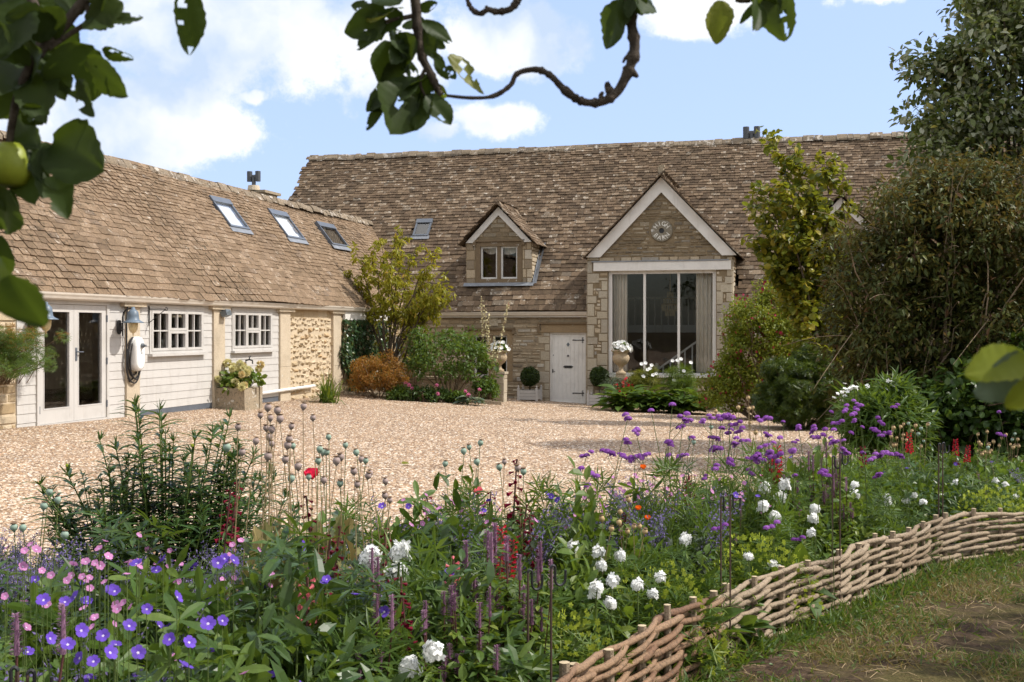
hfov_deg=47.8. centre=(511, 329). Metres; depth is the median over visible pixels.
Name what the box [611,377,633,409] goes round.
fuchsia
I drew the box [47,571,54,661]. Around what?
pink geranium flower
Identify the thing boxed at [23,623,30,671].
pink geranium flower
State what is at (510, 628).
leafy perennial
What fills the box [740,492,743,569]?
pink geranium flower
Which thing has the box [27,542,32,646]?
pink geranium flower
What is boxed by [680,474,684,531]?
pink geranium flower
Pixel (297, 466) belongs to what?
poppy seed head
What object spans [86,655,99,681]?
violet geranium flower
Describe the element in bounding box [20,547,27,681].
pink geranium flower
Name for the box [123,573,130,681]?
pink geranium flower
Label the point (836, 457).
pale leafy perennial
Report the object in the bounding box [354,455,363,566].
poppy seed head
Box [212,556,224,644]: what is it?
violet geranium flower
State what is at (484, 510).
violet geranium flower
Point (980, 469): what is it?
leafy perennial
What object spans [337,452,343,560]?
poppy seed head
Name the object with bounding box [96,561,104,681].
pink geranium flower
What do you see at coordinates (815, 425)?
verbena
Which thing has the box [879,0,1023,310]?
silver tree
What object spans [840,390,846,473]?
white daisy
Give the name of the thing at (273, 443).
poppy seed head
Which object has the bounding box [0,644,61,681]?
geranium
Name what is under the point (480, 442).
poppy seed head
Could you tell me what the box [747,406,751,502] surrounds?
poppy seed head
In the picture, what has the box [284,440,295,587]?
poppy seed head
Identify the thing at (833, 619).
green grass
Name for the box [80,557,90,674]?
pink geranium flower
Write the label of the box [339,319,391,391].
ivy
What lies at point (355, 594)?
violet geranium flower
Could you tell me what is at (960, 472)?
leafy perennial
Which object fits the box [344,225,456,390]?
tree
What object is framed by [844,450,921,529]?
leafy perennial
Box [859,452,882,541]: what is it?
verbena
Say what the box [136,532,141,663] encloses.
pink geranium flower
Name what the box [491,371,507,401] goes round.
gate pier
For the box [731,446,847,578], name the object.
pale leafy perennial
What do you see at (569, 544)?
white phlox
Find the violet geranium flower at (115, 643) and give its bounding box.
[110,640,121,681]
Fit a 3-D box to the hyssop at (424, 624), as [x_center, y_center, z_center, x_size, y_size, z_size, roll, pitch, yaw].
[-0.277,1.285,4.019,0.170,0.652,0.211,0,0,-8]
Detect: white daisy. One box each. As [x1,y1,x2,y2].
[832,391,846,450]
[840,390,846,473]
[843,386,851,467]
[851,384,869,462]
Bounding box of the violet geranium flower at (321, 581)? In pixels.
[320,578,327,652]
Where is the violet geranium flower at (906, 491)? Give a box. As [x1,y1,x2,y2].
[906,467,906,524]
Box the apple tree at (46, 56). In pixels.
[0,0,796,327]
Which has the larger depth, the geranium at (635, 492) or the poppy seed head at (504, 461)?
the geranium at (635, 492)
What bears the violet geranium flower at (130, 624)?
on the flower bed soil
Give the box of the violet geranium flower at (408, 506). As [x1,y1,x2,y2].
[405,503,411,508]
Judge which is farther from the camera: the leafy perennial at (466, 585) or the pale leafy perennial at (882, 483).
the pale leafy perennial at (882, 483)
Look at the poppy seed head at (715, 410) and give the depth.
8.10 m
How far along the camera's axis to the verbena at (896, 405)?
9.00 m
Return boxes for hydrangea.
[214,358,267,394]
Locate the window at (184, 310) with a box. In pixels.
[148,305,207,356]
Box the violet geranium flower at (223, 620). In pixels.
[217,615,228,681]
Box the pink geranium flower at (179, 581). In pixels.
[177,579,181,640]
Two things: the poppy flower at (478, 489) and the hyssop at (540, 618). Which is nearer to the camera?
the hyssop at (540, 618)
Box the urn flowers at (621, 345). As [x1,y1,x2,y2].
[610,340,632,352]
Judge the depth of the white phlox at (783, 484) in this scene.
7.50 m
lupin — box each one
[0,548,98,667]
[23,506,226,669]
[33,505,213,667]
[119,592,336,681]
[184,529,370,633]
[203,511,400,680]
[218,529,396,681]
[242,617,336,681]
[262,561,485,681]
[293,648,339,681]
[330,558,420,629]
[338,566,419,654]
[363,522,561,681]
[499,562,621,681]
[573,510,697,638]
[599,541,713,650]
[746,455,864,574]
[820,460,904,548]
[837,444,876,501]
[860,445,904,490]
[899,441,951,478]
[943,440,1002,489]
[953,442,1014,492]
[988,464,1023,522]
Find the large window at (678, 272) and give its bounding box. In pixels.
[609,270,715,377]
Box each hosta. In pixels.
[453,394,485,403]
[591,384,657,410]
[610,385,670,410]
[622,389,689,412]
[646,390,708,413]
[655,387,722,413]
[675,388,725,412]
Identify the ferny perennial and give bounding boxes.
[206,527,359,626]
[295,501,386,563]
[296,491,392,562]
[302,606,466,681]
[327,529,525,681]
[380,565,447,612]
[404,483,544,591]
[406,526,592,674]
[411,474,526,592]
[473,469,619,606]
[482,566,585,647]
[540,467,649,536]
[573,552,717,681]
[607,451,740,590]
[619,542,747,646]
[623,451,743,585]
[664,451,769,503]
[690,438,826,578]
[731,513,844,610]
[846,487,945,569]
[853,446,941,522]
[856,469,916,532]
[908,449,982,502]
[940,473,1023,542]
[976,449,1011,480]
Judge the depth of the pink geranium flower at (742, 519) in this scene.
7.29 m
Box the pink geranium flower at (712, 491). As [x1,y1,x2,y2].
[710,489,713,569]
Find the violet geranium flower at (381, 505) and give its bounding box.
[378,502,385,553]
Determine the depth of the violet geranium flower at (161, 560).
3.50 m
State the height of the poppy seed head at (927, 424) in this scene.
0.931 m
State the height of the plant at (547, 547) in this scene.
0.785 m
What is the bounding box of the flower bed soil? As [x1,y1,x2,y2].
[615,519,1023,678]
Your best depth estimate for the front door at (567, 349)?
33.82 m
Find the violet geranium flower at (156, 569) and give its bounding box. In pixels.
[151,566,161,668]
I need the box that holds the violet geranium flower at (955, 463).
[954,462,957,491]
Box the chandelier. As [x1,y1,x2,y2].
[661,274,676,315]
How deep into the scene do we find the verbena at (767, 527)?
6.69 m
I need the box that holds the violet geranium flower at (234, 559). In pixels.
[230,554,238,645]
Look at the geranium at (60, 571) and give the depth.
4.58 m
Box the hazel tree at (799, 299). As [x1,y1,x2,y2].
[741,126,859,426]
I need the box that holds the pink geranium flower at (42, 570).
[38,567,45,670]
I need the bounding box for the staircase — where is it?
[654,341,712,372]
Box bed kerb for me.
[343,391,500,404]
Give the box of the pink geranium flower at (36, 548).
[32,545,41,681]
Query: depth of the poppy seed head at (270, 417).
5.19 m
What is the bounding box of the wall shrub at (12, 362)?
[0,322,71,384]
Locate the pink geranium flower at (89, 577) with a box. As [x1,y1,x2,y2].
[86,574,92,666]
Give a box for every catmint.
[0,524,92,609]
[0,525,36,580]
[0,527,43,564]
[0,528,40,574]
[0,534,58,601]
[0,545,57,583]
[0,545,113,616]
[0,551,41,608]
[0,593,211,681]
[3,544,95,598]
[10,541,151,596]
[16,571,150,606]
[113,538,241,592]
[136,529,244,592]
[173,549,255,601]
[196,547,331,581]
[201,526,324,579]
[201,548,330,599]
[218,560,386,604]
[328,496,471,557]
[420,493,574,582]
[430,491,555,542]
[471,501,612,563]
[542,488,684,565]
[603,476,726,527]
[606,480,746,580]
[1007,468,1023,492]
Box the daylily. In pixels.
[296,371,345,403]
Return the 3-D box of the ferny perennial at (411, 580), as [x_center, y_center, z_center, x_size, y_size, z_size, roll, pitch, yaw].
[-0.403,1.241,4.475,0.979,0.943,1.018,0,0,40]
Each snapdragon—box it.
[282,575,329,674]
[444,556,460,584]
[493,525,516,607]
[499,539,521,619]
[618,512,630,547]
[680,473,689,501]
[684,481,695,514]
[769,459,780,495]
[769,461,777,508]
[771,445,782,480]
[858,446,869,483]
[903,432,915,470]
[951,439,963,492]
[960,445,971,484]
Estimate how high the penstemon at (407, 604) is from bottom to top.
0.708 m
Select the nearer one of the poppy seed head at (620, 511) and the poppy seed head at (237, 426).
the poppy seed head at (237, 426)
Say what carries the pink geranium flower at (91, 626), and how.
on the flower bed soil
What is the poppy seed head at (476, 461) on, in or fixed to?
on the flower bed soil
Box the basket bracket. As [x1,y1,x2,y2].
[148,306,167,325]
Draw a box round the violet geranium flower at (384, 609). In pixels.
[379,605,389,651]
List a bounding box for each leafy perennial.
[172,536,410,681]
[234,503,347,575]
[256,502,392,576]
[304,524,384,597]
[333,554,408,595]
[375,523,483,602]
[383,548,570,681]
[386,463,528,600]
[410,559,514,641]
[431,638,523,681]
[466,610,558,681]
[505,536,637,652]
[513,478,647,625]
[517,536,660,681]
[526,455,649,619]
[665,540,769,641]
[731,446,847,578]
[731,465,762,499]
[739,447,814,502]
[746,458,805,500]
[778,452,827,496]
[780,503,872,582]
[793,437,879,553]
[795,444,872,540]
[811,452,874,519]
[815,440,868,485]
[819,489,896,571]
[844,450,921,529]
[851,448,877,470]
[863,464,928,528]
[873,456,970,543]
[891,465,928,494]
[897,442,949,484]
[912,451,984,510]
[914,472,970,519]
[916,474,991,542]
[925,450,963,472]
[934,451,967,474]
[951,451,1023,536]
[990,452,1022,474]
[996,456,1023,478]
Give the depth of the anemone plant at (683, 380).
30.80 m
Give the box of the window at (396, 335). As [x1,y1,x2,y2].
[394,335,402,359]
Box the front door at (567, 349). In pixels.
[552,334,583,403]
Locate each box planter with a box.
[517,385,541,400]
[587,390,609,404]
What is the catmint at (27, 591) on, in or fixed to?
on the flower bed soil
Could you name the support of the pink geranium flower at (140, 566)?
on the flower bed soil
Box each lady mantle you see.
[526,602,633,681]
[583,559,748,681]
[703,532,824,630]
[944,484,1023,547]
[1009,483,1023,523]
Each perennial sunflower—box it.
[15,393,295,589]
[31,450,208,580]
[139,437,310,581]
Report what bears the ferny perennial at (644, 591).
on the flower bed soil
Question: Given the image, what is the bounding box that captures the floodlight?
[220,309,231,316]
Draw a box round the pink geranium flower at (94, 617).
[89,613,98,675]
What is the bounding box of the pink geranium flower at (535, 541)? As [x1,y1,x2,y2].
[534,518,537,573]
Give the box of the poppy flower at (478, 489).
[472,486,482,522]
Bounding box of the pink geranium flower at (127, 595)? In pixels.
[126,561,128,651]
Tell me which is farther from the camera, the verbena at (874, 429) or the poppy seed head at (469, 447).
the verbena at (874, 429)
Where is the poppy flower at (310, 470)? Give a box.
[304,468,318,478]
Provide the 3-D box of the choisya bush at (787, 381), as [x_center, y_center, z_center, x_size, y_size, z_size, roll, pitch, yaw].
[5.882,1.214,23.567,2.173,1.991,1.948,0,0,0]
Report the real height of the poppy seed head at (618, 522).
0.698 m
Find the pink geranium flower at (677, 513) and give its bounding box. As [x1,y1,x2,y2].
[676,489,679,538]
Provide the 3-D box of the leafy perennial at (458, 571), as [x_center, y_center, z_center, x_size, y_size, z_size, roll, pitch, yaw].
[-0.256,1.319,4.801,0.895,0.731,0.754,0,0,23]
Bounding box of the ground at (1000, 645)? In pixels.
[687,552,1023,681]
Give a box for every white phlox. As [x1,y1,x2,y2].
[358,539,418,620]
[398,640,447,681]
[567,539,579,611]
[580,579,608,665]
[581,588,619,648]
[590,544,612,601]
[595,557,614,624]
[605,572,628,639]
[608,548,627,604]
[628,576,651,676]
[643,588,663,658]
[650,570,665,645]
[677,531,693,582]
[735,551,761,601]
[752,500,782,556]
[758,477,795,546]
[764,560,781,611]
[806,527,823,574]
[807,503,826,558]
[849,481,861,523]
[882,493,891,547]
[901,492,917,529]
[918,498,930,537]
[991,477,1009,508]
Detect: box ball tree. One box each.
[520,366,539,389]
[589,366,609,391]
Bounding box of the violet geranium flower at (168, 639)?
[162,632,174,681]
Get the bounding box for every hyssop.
[2,603,71,681]
[355,593,396,678]
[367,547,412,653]
[417,600,448,681]
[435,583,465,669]
[437,585,506,681]
[451,522,508,647]
[493,536,549,679]
[518,558,556,679]
[726,506,742,572]
[782,474,803,559]
[806,451,831,553]
[818,458,841,533]
[820,439,842,504]
[831,473,858,569]
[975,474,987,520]
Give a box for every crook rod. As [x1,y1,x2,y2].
[9,665,19,681]
[26,669,53,681]
[527,569,543,681]
[550,564,566,681]
[720,495,731,594]
[729,493,740,653]
[832,455,838,556]
[839,452,848,609]
[938,443,945,514]
[942,442,949,556]
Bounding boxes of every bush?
[598,373,623,408]
[692,279,797,419]
[749,341,842,429]
[783,141,1023,462]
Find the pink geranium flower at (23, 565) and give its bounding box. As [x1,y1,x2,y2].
[19,561,27,681]
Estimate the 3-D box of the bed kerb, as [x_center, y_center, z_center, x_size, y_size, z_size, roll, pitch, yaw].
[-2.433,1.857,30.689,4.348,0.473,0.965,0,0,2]
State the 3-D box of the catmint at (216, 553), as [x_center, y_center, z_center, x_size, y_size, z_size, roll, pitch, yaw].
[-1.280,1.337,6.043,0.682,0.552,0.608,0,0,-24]
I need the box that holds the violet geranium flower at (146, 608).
[141,603,152,681]
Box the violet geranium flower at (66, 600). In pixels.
[59,596,70,681]
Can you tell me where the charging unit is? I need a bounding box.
[126,306,146,383]
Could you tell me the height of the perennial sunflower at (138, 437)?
1.256 m
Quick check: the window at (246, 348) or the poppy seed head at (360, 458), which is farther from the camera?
the window at (246, 348)
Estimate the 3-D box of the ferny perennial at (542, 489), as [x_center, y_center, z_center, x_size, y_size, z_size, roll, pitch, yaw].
[0.185,1.242,6.169,1.018,1.048,0.979,0,0,29]
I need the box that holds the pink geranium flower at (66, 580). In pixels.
[63,577,70,661]
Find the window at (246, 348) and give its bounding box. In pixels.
[231,308,275,352]
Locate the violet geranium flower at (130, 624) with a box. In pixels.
[123,619,136,681]
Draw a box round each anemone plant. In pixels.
[625,366,661,410]
[660,361,698,396]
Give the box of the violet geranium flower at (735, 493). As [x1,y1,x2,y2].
[733,491,738,564]
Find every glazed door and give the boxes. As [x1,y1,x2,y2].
[40,304,73,424]
[74,305,107,420]
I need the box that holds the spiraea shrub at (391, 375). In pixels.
[346,349,411,397]
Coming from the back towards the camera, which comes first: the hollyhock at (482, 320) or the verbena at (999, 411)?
the hollyhock at (482, 320)
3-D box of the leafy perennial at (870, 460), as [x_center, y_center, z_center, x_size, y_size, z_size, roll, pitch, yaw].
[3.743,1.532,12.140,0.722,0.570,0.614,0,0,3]
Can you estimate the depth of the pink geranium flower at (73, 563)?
3.74 m
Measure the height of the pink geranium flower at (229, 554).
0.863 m
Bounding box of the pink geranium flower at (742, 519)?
[742,498,742,546]
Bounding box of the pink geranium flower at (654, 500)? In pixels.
[653,475,655,542]
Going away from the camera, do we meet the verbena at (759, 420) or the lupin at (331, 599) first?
the lupin at (331, 599)
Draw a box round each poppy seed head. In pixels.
[10,522,18,601]
[19,523,29,590]
[37,501,47,584]
[39,487,52,585]
[52,495,60,592]
[61,530,72,593]
[216,442,230,582]
[230,447,245,595]
[235,423,240,573]
[240,437,258,601]
[258,411,262,524]
[262,451,271,538]
[263,424,268,505]
[264,402,271,524]
[267,432,276,557]
[268,414,273,596]
[268,425,274,523]
[269,440,277,526]
[270,405,280,500]
[275,455,288,597]
[276,414,290,539]
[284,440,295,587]
[286,434,291,536]
[287,473,298,542]
[288,422,294,547]
[291,442,299,530]
[294,461,307,569]
[300,402,306,567]
[305,473,311,568]
[310,414,318,544]
[315,456,320,578]
[316,445,323,565]
[316,476,326,592]
[320,448,327,554]
[324,448,329,560]
[325,456,339,562]
[326,433,330,556]
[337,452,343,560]
[337,478,346,581]
[342,441,347,579]
[350,466,357,591]
[353,448,365,569]
[353,457,368,594]
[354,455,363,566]
[354,480,363,546]
[365,471,374,587]
[368,469,382,575]
[376,491,387,570]
[382,477,391,562]
[383,496,392,580]
[442,460,449,515]
[459,447,466,512]
[466,443,475,517]
[469,457,479,531]
[475,439,482,522]
[496,463,506,534]
[501,458,506,525]
[514,463,521,544]
[520,467,526,554]
[599,514,604,546]
[602,525,613,575]
[616,518,624,577]
[617,508,623,543]
[625,495,630,502]
[625,528,629,548]
[631,523,635,559]
[635,527,647,573]
[637,523,643,547]
[691,439,695,482]
[714,408,717,477]
[720,420,720,477]
[735,404,739,486]
[744,405,754,493]
[746,395,749,486]
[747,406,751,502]
[753,429,757,479]
[902,422,904,477]
[914,423,917,469]
[924,422,929,470]
[986,445,989,479]
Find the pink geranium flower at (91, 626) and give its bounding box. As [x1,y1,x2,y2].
[89,623,94,654]
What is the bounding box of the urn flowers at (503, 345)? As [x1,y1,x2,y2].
[489,340,510,352]
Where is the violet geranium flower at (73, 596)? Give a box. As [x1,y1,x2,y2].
[70,590,77,681]
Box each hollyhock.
[479,296,491,399]
[480,313,495,399]
[483,305,498,400]
[487,301,509,400]
[491,336,499,400]
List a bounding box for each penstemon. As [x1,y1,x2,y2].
[209,490,235,566]
[216,482,242,566]
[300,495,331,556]
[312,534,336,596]
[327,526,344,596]
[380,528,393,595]
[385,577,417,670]
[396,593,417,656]
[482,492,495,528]
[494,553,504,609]
[499,459,531,564]
[511,504,530,580]
[524,514,543,575]
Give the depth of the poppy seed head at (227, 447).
4.80 m
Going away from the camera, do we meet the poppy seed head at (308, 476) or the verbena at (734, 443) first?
the poppy seed head at (308, 476)
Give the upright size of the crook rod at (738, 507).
0.948 m
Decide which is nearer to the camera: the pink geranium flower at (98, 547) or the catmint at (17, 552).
the pink geranium flower at (98, 547)
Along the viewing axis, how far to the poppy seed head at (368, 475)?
5.20 m
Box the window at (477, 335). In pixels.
[475,335,488,375]
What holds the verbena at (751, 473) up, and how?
on the flower bed soil
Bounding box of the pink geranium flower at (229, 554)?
[228,552,231,633]
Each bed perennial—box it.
[383,384,409,400]
[405,384,432,401]
[423,386,451,402]
[448,388,469,403]
[471,376,500,399]
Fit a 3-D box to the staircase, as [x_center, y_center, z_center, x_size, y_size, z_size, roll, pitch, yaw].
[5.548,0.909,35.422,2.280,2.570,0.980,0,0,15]
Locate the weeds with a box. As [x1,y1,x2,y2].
[688,551,1023,681]
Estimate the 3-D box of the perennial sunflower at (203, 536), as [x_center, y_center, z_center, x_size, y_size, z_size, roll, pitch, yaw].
[-1.636,1.114,6.599,0.910,1.006,1.098,0,0,41]
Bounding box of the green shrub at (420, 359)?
[402,325,495,392]
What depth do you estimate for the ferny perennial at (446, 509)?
6.17 m
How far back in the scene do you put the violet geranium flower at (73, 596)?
3.25 m
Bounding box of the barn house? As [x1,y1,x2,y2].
[280,126,1023,412]
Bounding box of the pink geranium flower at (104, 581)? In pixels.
[101,579,107,681]
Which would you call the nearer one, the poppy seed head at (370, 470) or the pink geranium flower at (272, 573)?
the pink geranium flower at (272, 573)
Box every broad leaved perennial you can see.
[625,588,724,673]
[664,568,754,673]
[693,576,776,651]
[732,542,837,618]
[742,547,794,624]
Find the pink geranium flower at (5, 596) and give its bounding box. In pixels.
[1,592,8,676]
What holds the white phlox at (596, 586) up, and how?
on the flower bed soil
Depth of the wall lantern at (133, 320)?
20.43 m
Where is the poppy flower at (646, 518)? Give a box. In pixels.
[644,515,650,533]
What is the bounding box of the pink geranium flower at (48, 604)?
[42,601,51,670]
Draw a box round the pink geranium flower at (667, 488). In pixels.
[666,486,668,533]
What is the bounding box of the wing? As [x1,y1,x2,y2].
[0,130,406,428]
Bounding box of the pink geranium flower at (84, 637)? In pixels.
[79,605,87,675]
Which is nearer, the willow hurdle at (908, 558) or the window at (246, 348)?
the willow hurdle at (908, 558)
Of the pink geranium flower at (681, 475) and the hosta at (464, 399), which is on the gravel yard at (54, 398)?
the hosta at (464, 399)
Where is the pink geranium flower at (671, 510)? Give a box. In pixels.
[671,492,672,534]
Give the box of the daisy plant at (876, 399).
[826,365,943,463]
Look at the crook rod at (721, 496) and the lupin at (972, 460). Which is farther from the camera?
the lupin at (972, 460)
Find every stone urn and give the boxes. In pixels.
[491,350,507,371]
[611,349,629,374]
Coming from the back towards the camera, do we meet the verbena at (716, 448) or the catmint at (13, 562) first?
the verbena at (716, 448)
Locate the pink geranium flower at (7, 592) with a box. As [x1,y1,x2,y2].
[4,545,8,657]
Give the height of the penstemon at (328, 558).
0.730 m
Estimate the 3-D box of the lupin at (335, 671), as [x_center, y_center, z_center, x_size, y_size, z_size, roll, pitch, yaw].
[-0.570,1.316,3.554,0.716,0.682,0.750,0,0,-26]
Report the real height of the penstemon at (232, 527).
0.811 m
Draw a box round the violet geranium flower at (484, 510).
[481,508,486,539]
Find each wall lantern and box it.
[28,302,58,333]
[117,307,143,335]
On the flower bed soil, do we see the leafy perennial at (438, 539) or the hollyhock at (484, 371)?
the leafy perennial at (438, 539)
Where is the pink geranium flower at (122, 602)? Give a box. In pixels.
[119,599,125,681]
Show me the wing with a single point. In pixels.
(195, 256)
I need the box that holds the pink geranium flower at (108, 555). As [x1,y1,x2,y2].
[104,552,112,681]
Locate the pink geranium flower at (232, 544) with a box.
[229,542,234,632]
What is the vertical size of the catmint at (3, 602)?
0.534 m
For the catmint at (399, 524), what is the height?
0.687 m
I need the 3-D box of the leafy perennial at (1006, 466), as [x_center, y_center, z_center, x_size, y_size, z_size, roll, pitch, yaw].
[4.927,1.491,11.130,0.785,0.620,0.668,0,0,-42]
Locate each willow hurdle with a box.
[555,661,578,681]
[570,590,725,681]
[708,555,841,657]
[829,514,943,607]
[932,508,1023,564]
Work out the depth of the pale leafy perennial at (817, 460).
8.58 m
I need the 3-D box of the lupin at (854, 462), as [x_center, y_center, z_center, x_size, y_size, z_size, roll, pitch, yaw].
[3.248,1.460,11.018,0.826,0.752,0.788,0,0,-31]
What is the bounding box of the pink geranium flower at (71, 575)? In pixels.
[67,572,74,651]
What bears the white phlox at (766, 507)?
on the flower bed soil
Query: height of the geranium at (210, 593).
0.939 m
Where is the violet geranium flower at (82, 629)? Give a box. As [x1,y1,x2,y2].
[75,623,88,650]
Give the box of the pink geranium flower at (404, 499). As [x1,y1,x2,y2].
[401,498,405,538]
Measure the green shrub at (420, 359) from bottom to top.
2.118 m
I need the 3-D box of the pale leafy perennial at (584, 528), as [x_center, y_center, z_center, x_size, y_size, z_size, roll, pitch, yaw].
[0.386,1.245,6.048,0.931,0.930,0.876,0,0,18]
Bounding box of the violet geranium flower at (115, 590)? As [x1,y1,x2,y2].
[108,585,120,681]
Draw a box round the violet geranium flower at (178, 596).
[175,590,182,681]
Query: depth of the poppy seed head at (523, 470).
5.90 m
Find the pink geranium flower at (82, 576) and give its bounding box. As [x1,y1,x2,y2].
[78,573,85,681]
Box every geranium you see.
[0,560,98,643]
[0,567,148,678]
[0,634,42,676]
[0,641,74,681]
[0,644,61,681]
[9,578,97,618]
[23,601,183,681]
[29,557,162,643]
[37,642,157,681]
[53,561,228,678]
[54,634,246,681]
[62,578,80,594]
[80,558,262,672]
[84,632,300,681]
[98,552,315,681]
[160,562,266,617]
[208,530,281,575]
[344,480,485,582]
[503,484,636,554]
[568,476,707,576]
[668,469,761,563]
[675,478,789,583]
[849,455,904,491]
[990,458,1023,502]
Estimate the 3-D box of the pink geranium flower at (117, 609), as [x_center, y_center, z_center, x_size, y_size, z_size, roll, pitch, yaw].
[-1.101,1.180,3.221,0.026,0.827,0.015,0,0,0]
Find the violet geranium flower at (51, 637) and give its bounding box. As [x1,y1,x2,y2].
[46,632,56,681]
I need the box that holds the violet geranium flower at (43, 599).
[36,593,50,681]
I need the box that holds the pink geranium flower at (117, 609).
[112,604,121,681]
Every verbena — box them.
[573,450,593,506]
[577,466,599,502]
[599,448,627,529]
[605,412,631,543]
[623,426,656,542]
[628,452,650,528]
[648,408,673,539]
[663,402,693,527]
[666,421,695,539]
[698,413,733,522]
[701,463,719,502]
[705,413,720,523]
[708,426,732,560]
[711,522,728,582]
[718,419,742,513]
[724,415,735,506]
[724,428,749,517]
[729,441,739,492]
[733,425,751,532]
[746,468,755,519]
[750,444,783,540]
[753,435,782,547]
[755,415,776,545]
[761,415,772,499]
[763,431,775,552]
[763,520,780,610]
[775,448,797,547]
[781,420,786,496]
[791,424,817,510]
[791,535,805,543]
[809,432,839,528]
[811,410,833,492]
[814,468,828,560]
[822,427,837,497]
[825,473,834,610]
[830,403,859,493]
[835,431,853,528]
[841,418,862,546]
[851,399,866,504]
[859,425,880,527]
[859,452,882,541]
[874,415,884,507]
[875,450,893,524]
[877,430,905,529]
[890,403,910,526]
[893,452,907,522]
[995,432,1006,460]
[997,410,1009,476]
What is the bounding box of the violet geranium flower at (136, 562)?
[129,558,141,664]
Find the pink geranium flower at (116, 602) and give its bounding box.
[111,600,118,665]
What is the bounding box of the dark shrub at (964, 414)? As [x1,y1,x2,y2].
[896,313,1023,465]
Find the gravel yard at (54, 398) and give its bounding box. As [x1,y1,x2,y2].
[0,386,1022,565]
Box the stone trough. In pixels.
[215,386,262,410]
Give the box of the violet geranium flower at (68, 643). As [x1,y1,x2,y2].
[60,637,75,681]
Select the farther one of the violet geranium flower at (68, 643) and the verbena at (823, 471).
the verbena at (823, 471)
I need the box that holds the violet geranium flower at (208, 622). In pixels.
[200,615,215,681]
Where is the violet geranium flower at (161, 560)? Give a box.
[156,554,165,681]
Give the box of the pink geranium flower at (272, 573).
[269,572,274,656]
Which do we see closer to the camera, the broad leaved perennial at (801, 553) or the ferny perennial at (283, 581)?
the ferny perennial at (283, 581)
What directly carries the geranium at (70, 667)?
on the flower bed soil
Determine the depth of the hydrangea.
23.95 m
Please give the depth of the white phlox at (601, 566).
5.69 m
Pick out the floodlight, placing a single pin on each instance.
(225, 313)
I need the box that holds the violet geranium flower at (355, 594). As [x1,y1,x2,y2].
[351,593,359,665]
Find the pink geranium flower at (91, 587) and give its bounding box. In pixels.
[86,584,93,655]
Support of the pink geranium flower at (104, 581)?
on the flower bed soil
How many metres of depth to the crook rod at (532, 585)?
4.35 m
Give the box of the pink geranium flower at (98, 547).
[94,545,101,681]
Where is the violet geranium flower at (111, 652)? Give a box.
[104,644,117,681]
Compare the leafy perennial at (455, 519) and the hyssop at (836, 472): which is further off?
the hyssop at (836, 472)
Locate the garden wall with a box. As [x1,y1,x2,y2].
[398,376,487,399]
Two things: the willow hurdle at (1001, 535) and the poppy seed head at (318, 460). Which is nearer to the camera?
the poppy seed head at (318, 460)
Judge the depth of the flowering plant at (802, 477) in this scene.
8.14 m
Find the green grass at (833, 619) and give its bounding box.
[655,543,1023,681]
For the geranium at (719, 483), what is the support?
on the flower bed soil
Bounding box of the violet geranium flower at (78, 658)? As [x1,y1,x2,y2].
[74,651,81,681]
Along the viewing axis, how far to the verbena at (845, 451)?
8.23 m
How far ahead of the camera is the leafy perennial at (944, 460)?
12.89 m
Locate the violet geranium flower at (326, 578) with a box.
[322,575,330,673]
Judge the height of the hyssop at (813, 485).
0.845 m
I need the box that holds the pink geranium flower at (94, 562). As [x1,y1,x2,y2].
[91,559,97,654]
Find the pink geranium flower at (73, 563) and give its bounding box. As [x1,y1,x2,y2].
[69,561,77,658]
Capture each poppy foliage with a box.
[216,536,264,621]
[226,521,294,608]
[240,560,266,609]
[243,560,296,620]
[268,515,328,599]
[296,521,333,591]
[322,528,358,597]
[324,510,362,584]
[333,531,393,594]
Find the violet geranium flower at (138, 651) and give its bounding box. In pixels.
[131,645,145,681]
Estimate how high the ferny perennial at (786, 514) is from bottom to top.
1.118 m
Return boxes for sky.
[0,0,1023,199]
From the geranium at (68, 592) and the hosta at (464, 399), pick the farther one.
the hosta at (464, 399)
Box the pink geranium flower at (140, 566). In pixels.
[138,565,142,644]
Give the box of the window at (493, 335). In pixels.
[493,335,506,371]
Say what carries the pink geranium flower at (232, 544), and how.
on the flower bed soil
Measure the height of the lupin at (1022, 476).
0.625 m
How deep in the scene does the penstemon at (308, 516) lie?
5.39 m
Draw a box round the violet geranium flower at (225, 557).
[220,553,229,614]
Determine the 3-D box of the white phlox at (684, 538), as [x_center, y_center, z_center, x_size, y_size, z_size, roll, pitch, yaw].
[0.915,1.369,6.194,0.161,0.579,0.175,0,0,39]
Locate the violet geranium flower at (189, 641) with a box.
[183,635,196,681]
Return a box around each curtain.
[613,274,627,370]
[696,273,712,371]
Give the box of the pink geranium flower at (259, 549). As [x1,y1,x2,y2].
[258,547,260,629]
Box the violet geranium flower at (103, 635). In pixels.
[95,628,109,681]

